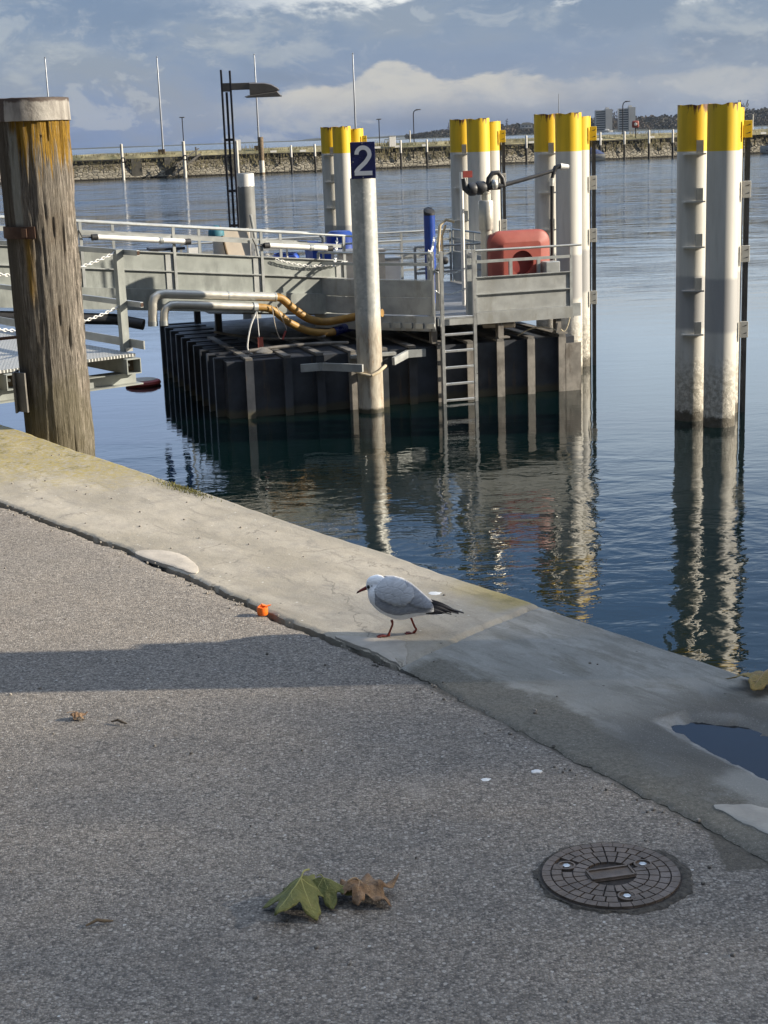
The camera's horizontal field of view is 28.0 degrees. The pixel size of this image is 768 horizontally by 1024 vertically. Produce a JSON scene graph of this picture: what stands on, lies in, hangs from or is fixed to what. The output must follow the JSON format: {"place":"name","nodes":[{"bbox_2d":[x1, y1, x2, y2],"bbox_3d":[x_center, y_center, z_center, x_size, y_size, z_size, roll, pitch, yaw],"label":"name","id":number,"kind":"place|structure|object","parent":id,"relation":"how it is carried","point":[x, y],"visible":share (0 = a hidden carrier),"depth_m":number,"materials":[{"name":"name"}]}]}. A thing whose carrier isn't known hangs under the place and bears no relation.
{"place":"outdoors","nodes":[
{"label":"outdoors","id":0,"kind":"place"},
{"bbox_2d":[71,135,404,149],"bbox_3d":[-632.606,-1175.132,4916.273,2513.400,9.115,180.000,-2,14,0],"label":"shore","id":1,"kind":"structure","parent":0,"point":[319,139],"depth_m":4835.01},
{"bbox_2d":[0,508,767,1023],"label":"asphalt pavement","id":2,"kind":"structure","parent":0,"point":[180,872],"depth_m":3.73,"materials":[{"name":"grey asphalt"}]},
{"bbox_2d":[67,711,87,719],"bbox_3d":[-0.913,0.602,4.589,0.050,0.022,0.051,3,15,21],"label":"maple leaf","id":3,"kind":"object","parent":2,"relation":"on","point":[75,715],"visible":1,"depth_m":4.58,"materials":[{"name":"brown plant"}]},
{"bbox_2d":[86,918,112,925],"bbox_3d":[-0.624,0.895,3.368,0.061,0.011,0.013,-6,14,-14],"label":"twig","id":4,"kind":"object","parent":2,"relation":"on","point":[99,920],"visible":1,"depth_m":3.37,"materials":[{"name":"wood"}]},
{"bbox_2d":[111,719,126,723],"bbox_3d":[-0.780,0.617,4.535,0.056,0.011,0.012,5,15,25],"label":"twig","id":5,"kind":"object","parent":2,"relation":"on","point":[120,721],"visible":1,"depth_m":4.53,"materials":[{"name":"wood"}]},
{"bbox_2d":[257,603,270,615],"bbox_3d":[-0.435,0.348,5.534,0.047,0.043,0.041,-15,19,-42],"label":"orange cap","id":6,"kind":"object","parent":2,"relation":"on","point":[262,609],"visible":1,"depth_m":5.52,"materials":[{"name":"plastic"}]},
{"bbox_2d":[262,869,323,920],"bbox_3d":[-0.193,0.841,3.392,0.158,0.074,0.156,-2,14,0],"label":"maple leaf","id":7,"kind":"object","parent":2,"relation":"on","point":[304,891],"visible":1,"depth_m":3.38,"materials":[{"name":"green plant"}]},
{"bbox_2d":[313,874,351,908],"bbox_3d":[-0.124,0.836,3.427,0.100,0.062,0.101,-9,15,-27],"label":"maple leaf","id":8,"kind":"object","parent":2,"relation":"on","point":[328,889],"visible":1,"depth_m":3.41,"materials":[{"name":"green plant"}]},
{"bbox_2d":[340,872,399,906],"bbox_3d":[-0.032,0.835,3.436,0.137,0.054,0.142,-2,14,0],"label":"maple leaf","id":9,"kind":"object","parent":2,"relation":"on","point":[369,886],"visible":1,"depth_m":3.41,"materials":[{"name":"brown plant"}]},
{"bbox_2d":[531,769,542,773],"bbox_3d":[0.407,0.691,4.095,0.032,0.006,0.024,-2,14,0],"label":"bird dropping","id":10,"kind":"object","parent":2,"relation":"on","point":[535,771],"visible":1,"depth_m":4.09,"materials":[{"name":"white"}]},
{"bbox_2d":[540,843,682,909],"bbox_3d":[0.516,0.827,3.503,0.324,0.018,0.324,-2,14,0],"label":"manhole cover","id":11,"kind":"object","parent":2,"relation":"on","point":[609,876],"visible":1,"depth_m":3.49,"materials":[{"name":"metal"}]},
{"bbox_2d":[532,842,693,914],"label":"cover rim dirt","id":12,"kind":"structure","parent":2,"relation":"on","point":[686,887],"depth_m":3.43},
{"bbox_2d":[0,126,767,677],"bbox_3d":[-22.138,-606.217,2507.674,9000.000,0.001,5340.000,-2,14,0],"label":"lake water","id":13,"kind":"structure","parent":0,"point":[614,494],"depth_m":22.95,"materials":[{"name":"blue liquid"}]},
{"bbox_2d":[0,97,94,456],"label":"wooden pile","id":14,"kind":"object","parent":13,"relation":"in","point":[51,383],"visible":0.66,"depth_m":9.16,"materials":[{"name":"brown wood"}]},
{"bbox_2d":[0,240,144,403],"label":"gangway","id":15,"kind":"object","parent":13,"relation":"in","point":[123,364],"visible":0.49,"depth_m":16.09,"materials":[{"name":"metal"}]},
{"bbox_2d":[120,144,125,179],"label":"mooring pile","id":16,"kind":"object","parent":13,"relation":"in","point":[122,159],"visible":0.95,"depth_m":213.65,"materials":[{"name":"white metal"}]},
{"bbox_2d":[127,377,160,387],"bbox_3d":[-4.714,-2.500,30.125,0.700,0.220,0.700,-2,14,0],"label":"buoy","id":17,"kind":"object","parent":13,"relation":"on","point":[149,381],"visible":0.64,"depth_m":29.90,"materials":[{"name":"red plastic"}]},
{"bbox_2d":[182,141,187,176],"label":"mooring pile","id":18,"kind":"object","parent":13,"relation":"in","point":[184,157],"visible":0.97,"depth_m":215.38,"materials":[{"name":"white metal"}]},
{"bbox_2d":[235,141,239,172],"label":"mooring pile","id":19,"kind":"object","parent":13,"relation":"in","point":[237,156],"visible":0.8,"depth_m":216.96,"materials":[{"name":"white metal"}]},
{"bbox_2d":[237,173,260,318],"bbox_3d":[-3.250,-4.862,37.899,0.456,6.820,0.456,-2,14,0],"label":"steel pile","id":20,"kind":"object","parent":13,"relation":"in","point":[246,194],"visible":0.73,"depth_m":37.08,"materials":[{"name":"white paint"}]},
{"bbox_2d":[257,137,264,173],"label":"timber pile","id":21,"kind":"object","parent":13,"relation":"in","point":[261,155],"visible":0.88,"depth_m":217.77,"materials":[{"name":"brown wood"}]},
{"bbox_2d":[290,145,292,172],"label":"mooring pile","id":22,"kind":"object","parent":13,"relation":"in","point":[291,160],"visible":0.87,"depth_m":218.69,"materials":[{"name":"white metal"}]},
{"bbox_2d":[313,144,316,171],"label":"mooring pile","id":23,"kind":"object","parent":13,"relation":"in","point":[315,162],"visible":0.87,"depth_m":219.35,"materials":[{"name":"white metal"}]},
{"bbox_2d":[320,126,366,241],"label":"mooring dolphin","id":24,"kind":"object","parent":13,"relation":"in","point":[336,162],"visible":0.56,"depth_m":41.11,"materials":[{"name":"paint"}]},
{"bbox_2d":[350,178,383,413],"bbox_3d":[-0.239,-2.435,26.115,0.430,7.475,0.430,-2,14,0],"label":"guide pole","id":25,"kind":"object","parent":13,"relation":"in","point":[366,279],"visible":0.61,"depth_m":25.64,"materials":[{"name":"metal"}]},
{"bbox_2d":[350,141,375,178],"bbox_3d":[-0.344,-5.731,25.065,0.405,0.585,0.026,-2,14,0],"label":"number sign","id":26,"kind":"object","parent":25,"relation":"attached to","point":[362,158],"visible":1,"depth_m":25.06,"materials":[{"name":"blue metal"}]},
{"bbox_2d":[159,228,581,418],"bbox_3d":[-0.537,-3.318,29.546,6.605,3.987,6.412,-6,14,-16],"label":"pontoon","id":27,"kind":"object","parent":13,"relation":"on","point":[218,368],"visible":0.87,"depth_m":27.09,"materials":[{"name":"metal"}]},
{"bbox_2d":[147,246,184,251],"bbox_3d":[-4.285,-4.682,30.454,0.680,1.110,0.500,-6,14,-16],"label":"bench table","id":28,"kind":"object","parent":27,"relation":"on","point":[164,248],"visible":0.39,"depth_m":30.15,"materials":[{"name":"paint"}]},
{"bbox_2d":[0,215,351,329],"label":"access ramp","id":29,"kind":"structure","parent":27,"relation":"on","point":[297,282],"depth_m":26.50,"materials":[{"name":"metal"}]},
{"bbox_2d":[78,230,190,244],"bbox_3d":[-4.157,-4.593,25.710,1.950,0.368,0.112,-9,15,-27],"label":"tube light","id":30,"kind":"object","parent":29,"relation":"attached to","point":[160,240],"visible":0.98,"depth_m":25.71,"materials":[{"name":"white paint"}]},
{"bbox_2d":[148,289,383,326],"bbox_3d":[-2.078,-3.546,26.630,4.053,0.877,1.117,-5,14,-11],"label":"supply pipe","id":31,"kind":"object","parent":29,"relation":"attached to","point":[157,295],"visible":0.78,"depth_m":26.43,"materials":[{"name":"silver metal"}]},
{"bbox_2d":[252,239,333,251],"bbox_3d":[-1.607,-4.708,27.123,1.550,0.325,0.112,-9,15,-27],"label":"tube light","id":32,"kind":"object","parent":29,"relation":"attached to","point":[312,247],"visible":1,"depth_m":27.14,"materials":[{"name":"white paint"}]},
{"bbox_2d":[187,245,201,253],"bbox_3d":[-3.655,-4.610,29.877,0.280,1.200,0.040,-6,14,-16],"label":"notice panel","id":33,"kind":"object","parent":27,"relation":"on","point":[193,250],"visible":0.1,"depth_m":29.75,"materials":[{"name":"white paint"}]},
{"bbox_2d":[208,215,258,255],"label":"folded boards","id":34,"kind":"object","parent":27,"relation":"on","point":[229,248],"visible":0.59,"depth_m":30.23,"materials":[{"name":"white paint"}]},
{"bbox_2d":[220,70,281,227],"bbox_3d":[-2.516,-6.390,30.329,1.162,4.520,0.400,-2,14,0],"label":"lamp post","id":35,"kind":"object","parent":27,"relation":"on","point":[257,90],"visible":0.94,"depth_m":29.97,"materials":[{"name":"black metal"}]},
{"bbox_2d":[159,300,355,336],"bbox_3d":[-2.097,-3.367,26.725,3.810,0.871,0.170,-9,15,-27],"label":"supply pipe","id":36,"kind":"object","parent":27,"relation":"attached to","point":[167,307],"visible":0.99,"depth_m":26.49,"materials":[{"name":"silver metal"}]},
{"bbox_2d":[247,311,263,354],"bbox_3d":[-2.243,-3.093,26.589,0.302,0.742,0.044,-9,15,-27],"label":"hanging rope","id":37,"kind":"object","parent":36,"relation":"hanging from","point":[260,341],"visible":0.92,"depth_m":26.59,"materials":[{"name":"white fabric"}]},
{"bbox_2d":[271,304,286,339],"bbox_3d":[-1.817,-3.304,26.780,0.276,0.642,0.058,-9,15,-27],"label":"pull line","id":38,"kind":"object","parent":36,"relation":"hanging from","point":[284,334],"visible":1,"depth_m":26.79,"materials":[{"name":"white fabric"}]},
{"bbox_2d":[272,252,299,257],"bbox_3d":[-1.909,-4.616,30.209,0.590,0.930,0.590,-2,14,0],"label":"drum","id":39,"kind":"object","parent":27,"relation":"on","point":[293,255],"visible":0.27,"depth_m":29.96,"materials":[{"name":"blue plastic"}]},
{"bbox_2d":[298,240,339,258],"bbox_3d":[-1.273,-4.820,30.495,0.762,1.145,0.741,-6,14,-16],"label":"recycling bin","id":40,"kind":"object","parent":27,"relation":"on","point":[311,254],"visible":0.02,"depth_m":30.21,"materials":[{"name":"blue plastic"}]},
{"bbox_2d":[326,230,352,248],"bbox_3d":[-0.856,-4.980,30.804,0.579,1.280,0.583,-10,16,-28],"label":"barrel","id":41,"kind":"object","parent":27,"relation":"on","point":[330,239],"visible":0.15,"depth_m":30.48,"materials":[{"name":"blue plastic"}]},
{"bbox_2d":[331,248,385,296],"bbox_3d":[-0.486,-4.532,29.502,0.940,1.000,0.640,-6,14,-16],"label":"storage box","id":42,"kind":"object","parent":27,"relation":"on","point":[349,269],"visible":0.27,"depth_m":29.19,"materials":[{"name":"grey metal"}]},
{"bbox_2d":[300,349,425,376],"bbox_3d":[-0.265,-2.486,26.080,2.231,0.337,0.618,-6,14,-16],"label":"pole bracket","id":43,"kind":"object","parent":27,"relation":"attached to","point":[359,368],"visible":0.98,"depth_m":26.02,"materials":[{"name":"metal"}]},
{"bbox_2d":[423,207,435,302],"bbox_3d":[0.867,-4.806,28.797,0.210,1.770,0.210,-2,14,0],"label":"blue post","id":44,"kind":"object","parent":27,"relation":"on","point":[429,223],"visible":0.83,"depth_m":28.62,"materials":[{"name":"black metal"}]},
{"bbox_2d":[437,171,471,305],"bbox_3d":[1.298,-4.986,28.099,0.684,2.420,0.134,-3,14,-3],"label":"standpipe","id":45,"kind":"object","parent":27,"relation":"on","point":[465,174],"visible":0.84,"depth_m":28.03,"materials":[{"name":"grey metal"}]},
{"bbox_2d":[435,249,477,403],"bbox_3d":[1.278,-2.780,26.785,0.646,3.520,0.260,-6,14,-16],"label":"ladder","id":46,"kind":"object","parent":27,"relation":"hanging from","point":[474,332],"visible":0.7,"depth_m":26.60,"materials":[{"name":"metal"}]},
{"bbox_2d":[461,163,568,277],"bbox_3d":[2.394,-5.011,27.880,2.042,2.495,0.319,-7,15,-20],"label":"loading arm","id":47,"kind":"object","parent":27,"relation":"on","point":[485,212],"visible":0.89,"depth_m":27.51},
{"bbox_2d":[487,229,549,276],"bbox_3d":[2.459,-4.394,27.693,1.170,1.340,0.420,-6,14,-16],"label":"lifebuoy box","id":48,"kind":"object","parent":27,"relation":"on","point":[518,238],"visible":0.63,"depth_m":27.54,"materials":[{"name":"red plastic"}]},
{"bbox_2d":[0,132,767,183],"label":"breakwater wall","id":49,"kind":"structure","parent":13,"relation":"in","point":[139,172],"depth_m":222.85,"materials":[{"name":"stone"}]},
{"bbox_2d":[172,147,200,176],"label":"mooring stairs","id":50,"kind":"structure","parent":49,"relation":"attached to","point":[187,163],"depth_m":217.78,"materials":[{"name":"grey metal"}]},
{"bbox_2d":[235,140,240,149],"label":"white board","id":51,"kind":"object","parent":49,"relation":"on","point":[239,144],"visible":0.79,"depth_m":220.44,"materials":[{"name":"paint"}]},
{"bbox_2d":[632,121,638,137],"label":"lifebuoy box","id":52,"kind":"object","parent":49,"relation":"on","point":[635,124],"visible":1,"depth_m":233.17,"materials":[{"name":"red plastic"}]},
{"bbox_2d":[399,140,401,168],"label":"mooring pile","id":53,"kind":"object","parent":13,"relation":"in","point":[400,142],"visible":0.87,"depth_m":221.79,"materials":[{"name":"white metal"}]},
{"bbox_2d":[426,140,427,167],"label":"mooring pile","id":54,"kind":"object","parent":13,"relation":"in","point":[426,153],"visible":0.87,"depth_m":222.61,"materials":[{"name":"white metal"}]},
{"bbox_2d":[449,118,506,281],"bbox_3d":[2.102,-4.676,34.138,1.016,7.860,1.681,3,15,22],"label":"mooring dolphin","id":55,"kind":"object","parent":13,"relation":"in","point":[475,146],"visible":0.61,"depth_m":33.12,"materials":[{"name":"paint"}]},
{"bbox_2d":[525,135,527,163],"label":"mooring pile","id":56,"kind":"object","parent":13,"relation":"in","point":[526,155],"visible":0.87,"depth_m":225.70,"materials":[{"name":"white metal"}]},
{"bbox_2d":[534,112,596,374],"bbox_3d":[3.509,-3.696,29.912,1.016,7.860,1.681,3,15,22],"label":"mooring dolphin","id":57,"kind":"object","parent":13,"relation":"in","point":[559,138],"visible":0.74,"depth_m":28.96,"materials":[{"name":"paint"}]},
{"bbox_2d":[591,148,604,160],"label":"motorboat","id":58,"kind":"object","parent":13,"relation":"on","point":[600,155],"visible":0.26,"depth_m":226.10,"materials":[{"name":"white plastic"}]},
{"bbox_2d":[599,132,600,150],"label":"mooring pile","id":59,"kind":"object","parent":13,"relation":"in","point":[600,141],"visible":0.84,"depth_m":227.71,"materials":[{"name":"white metal"}]},
{"bbox_2d":[623,131,625,159],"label":"mooring pile","id":60,"kind":"object","parent":13,"relation":"in","point":[624,151],"visible":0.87,"depth_m":228.73,"materials":[{"name":"white metal"}]},
{"bbox_2d":[648,130,649,158],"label":"mooring pile","id":61,"kind":"object","parent":13,"relation":"in","point":[648,144],"visible":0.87,"depth_m":229.38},
{"bbox_2d":[671,129,673,157],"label":"mooring pile","id":62,"kind":"object","parent":13,"relation":"in","point":[672,156],"visible":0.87,"depth_m":230.14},
{"bbox_2d":[675,102,751,427],"bbox_3d":[5.167,-2.415,24.413,1.016,7.860,1.681,3,15,22],"label":"mooring dolphin","id":63,"kind":"object","parent":13,"relation":"in","point":[712,251],"visible":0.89,"depth_m":23.58,"materials":[{"name":"metal"}]},
{"bbox_2d":[760,145,767,153],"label":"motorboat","id":64,"kind":"object","parent":13,"relation":"on","point":[763,149],"visible":0.91,"depth_m":231.23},
{"bbox_2d":[0,425,767,861],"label":"quay edge","id":65,"kind":"object","parent":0,"point":[618,707],"visible":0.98,"depth_m":5.22,"materials":[{"name":"concrete"}]},
{"bbox_2d":[135,550,198,573],"bbox_3d":[-0.857,0.201,6.289,0.137,0.018,0.476,-13,18,-38],"label":"mortar patch","id":66,"kind":"object","parent":65,"relation":"on","point":[165,559],"visible":1,"depth_m":6.29,"materials":[{"name":"beige concrete"}]},
{"bbox_2d":[148,477,221,501],"bbox_3d":[-0.974,-0.104,7.508,0.117,0.022,0.862,-12,17,-34],"label":"moss tuft","id":67,"kind":"object","parent":65,"relation":"on","point":[183,488],"visible":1,"depth_m":7.56,"materials":[{"name":"green plant"}]},
{"bbox_2d":[4,448,734,1002],"bbox_3d":[-0.995,0.562,4.852,3.096,0.036,8.427,-11,16,-33],"label":"loose grit","id":68,"kind":"object","parent":65,"relation":"on","point":[732,954],"visible":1,"depth_m":4.38,"materials":[{"name":"grey gravel"}]},
{"bbox_2d":[335,635,407,666],"bbox_3d":[-0.001,0.456,5.136,0.147,0.032,0.376,-12,17,-34],"label":"mortar patch","id":69,"kind":"object","parent":65,"relation":"on","point":[389,650],"visible":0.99,"depth_m":5.12,"materials":[{"name":"grey concrete"}]},
{"bbox_2d":[357,575,463,637],"bbox_3d":[0.089,0.314,5.208,0.361,0.219,0.123,-2,14,0],"label":"gull","id":70,"kind":"object","parent":65,"relation":"on","point":[396,598],"visible":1,"depth_m":5.16,"materials":[{"name":"white"}]},
{"bbox_2d":[428,592,441,594],"bbox_3d":[0.189,0.302,5.695,0.053,0.006,0.046,2,14,17],"label":"bird dropping","id":71,"kind":"object","parent":65,"relation":"on","point":[434,593],"visible":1,"depth_m":5.69,"materials":[{"name":"white"}]},
{"bbox_2d":[671,722,767,780],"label":"puddle","id":72,"kind":"object","parent":65,"relation":"on","point":[745,748],"visible":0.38,"depth_m":4.29,"materials":[{"name":"blue liquid"}]},
{"bbox_2d":[714,804,767,834],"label":"mortar patch","id":73,"kind":"object","parent":65,"relation":"on","point":[754,816],"visible":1,"depth_m":3.78,"materials":[{"name":"grey concrete"}]},
{"bbox_2d":[726,669,767,690],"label":"maple leaf","id":74,"kind":"object","parent":65,"relation":"on","point":[757,680],"visible":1,"depth_m":4.58,"materials":[{"name":"yellow plant"}]},
{"bbox_2d":[0,0,767,147],"label":"sky","id":75,"kind":"structure","parent":0,"point":[495,60],"materials":[{"name":"blue"}]},
{"bbox_2d":[385,255,401,297],"bbox_3d":[0.019,-4.588,30.081,0.540,0.800,0.540,-6,14,-16],"label":"storage box","id":76,"kind":"object","parent":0,"point":[392,272],"visible":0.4,"depth_m":29.84,"materials":[{"name":"white paint"}]},
{"bbox_2d":[72,129,767,160],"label":"grass bank","id":77,"kind":"structure","parent":0,"point":[104,156],"depth_m":224.40,"materials":[{"name":"green plant"}]},
{"bbox_2d":[44,57,48,96],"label":"flagpole","id":78,"kind":"object","parent":77,"relation":"on","point":[46,78],"visible":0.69,"depth_m":215.39,"materials":[{"name":"white metal"}]},
{"bbox_2d":[156,56,164,153],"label":"flagpole","id":79,"kind":"object","parent":77,"relation":"on","point":[162,150],"visible":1,"depth_m":219.82,"materials":[{"name":"white metal"}]},
{"bbox_2d":[253,54,259,150],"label":"flagpole","id":80,"kind":"object","parent":77,"relation":"on","point":[256,147],"visible":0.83,"depth_m":222.53,"materials":[{"name":"white metal"}]},
{"bbox_2d":[352,53,356,128],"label":"flagpole","id":81,"kind":"object","parent":77,"relation":"on","point":[354,93],"visible":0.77,"depth_m":224.92,"materials":[{"name":"white metal"}]},
{"bbox_2d":[389,135,395,146],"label":"cabinet","id":82,"kind":"object","parent":77,"relation":"on","point":[392,141],"visible":1,"depth_m":226.01,"materials":[{"name":"white paint"}]},
{"bbox_2d":[413,109,420,141],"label":"breakwater lamp","id":83,"kind":"object","parent":77,"relation":"on","point":[413,122],"visible":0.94,"depth_m":230.70,"materials":[{"name":"grey metal"}]},
{"bbox_2d":[73,126,767,171],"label":"dry scrub","id":84,"kind":"object","parent":77,"relation":"on","point":[447,148],"visible":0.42,"depth_m":225.05,"materials":[{"name":"plant"}]},
{"bbox_2d":[622,101,629,133],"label":"breakwater lamp","id":85,"kind":"object","parent":77,"relation":"on","point":[622,115],"visible":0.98,"depth_m":237.37,"materials":[{"name":"grey metal"}]},
{"bbox_2d":[434,257,447,310],"bbox_3d":[1.029,-4.101,27.617,0.247,0.949,0.142,-6,14,-14],"label":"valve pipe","id":86,"kind":"object","parent":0,"point":[437,283],"visible":0.54,"depth_m":27.56,"materials":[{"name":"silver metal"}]},
{"bbox_2d":[385,125,767,139],"bbox_3d":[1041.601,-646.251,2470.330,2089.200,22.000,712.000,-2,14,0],"label":"hill","id":87,"kind":"structure","parent":0,"point":[615,130],"depth_m":2133.16,"materials":[{"name":"green plant"}]},
{"bbox_2d":[520,122,531,128],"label":"house","id":88,"kind":"structure","parent":87,"relation":"on","point":[526,125],"depth_m":2121.89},
{"bbox_2d":[405,100,767,138],"bbox_3d":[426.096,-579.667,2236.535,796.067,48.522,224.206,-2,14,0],"label":"wood","id":89,"kind":"object","parent":87,"relation":"on","point":[663,121],"visible":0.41,"depth_m":2169.12,"materials":[{"name":"green plant"}]},
{"bbox_2d":[595,107,611,131],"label":"apartment tower","id":90,"kind":"structure","parent":87,"relation":"on","point":[603,119],"depth_m":2130.87,"materials":[{"name":"grey concrete"}]},
{"bbox_2d":[618,105,635,130],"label":"apartment tower","id":91,"kind":"structure","parent":87,"relation":"on","point":[628,114],"depth_m":2130.78,"materials":[{"name":"grey concrete"}]},
{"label":"side quay","id":92,"kind":"structure","parent":0,"visible":0},
{"bbox_2d":[0,507,379,665],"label":"joint soil","id":93,"kind":"structure","parent":92,"relation":"on","point":[224,598],"depth_m":5.88,"materials":[{"name":"brown soil"}]}
]}

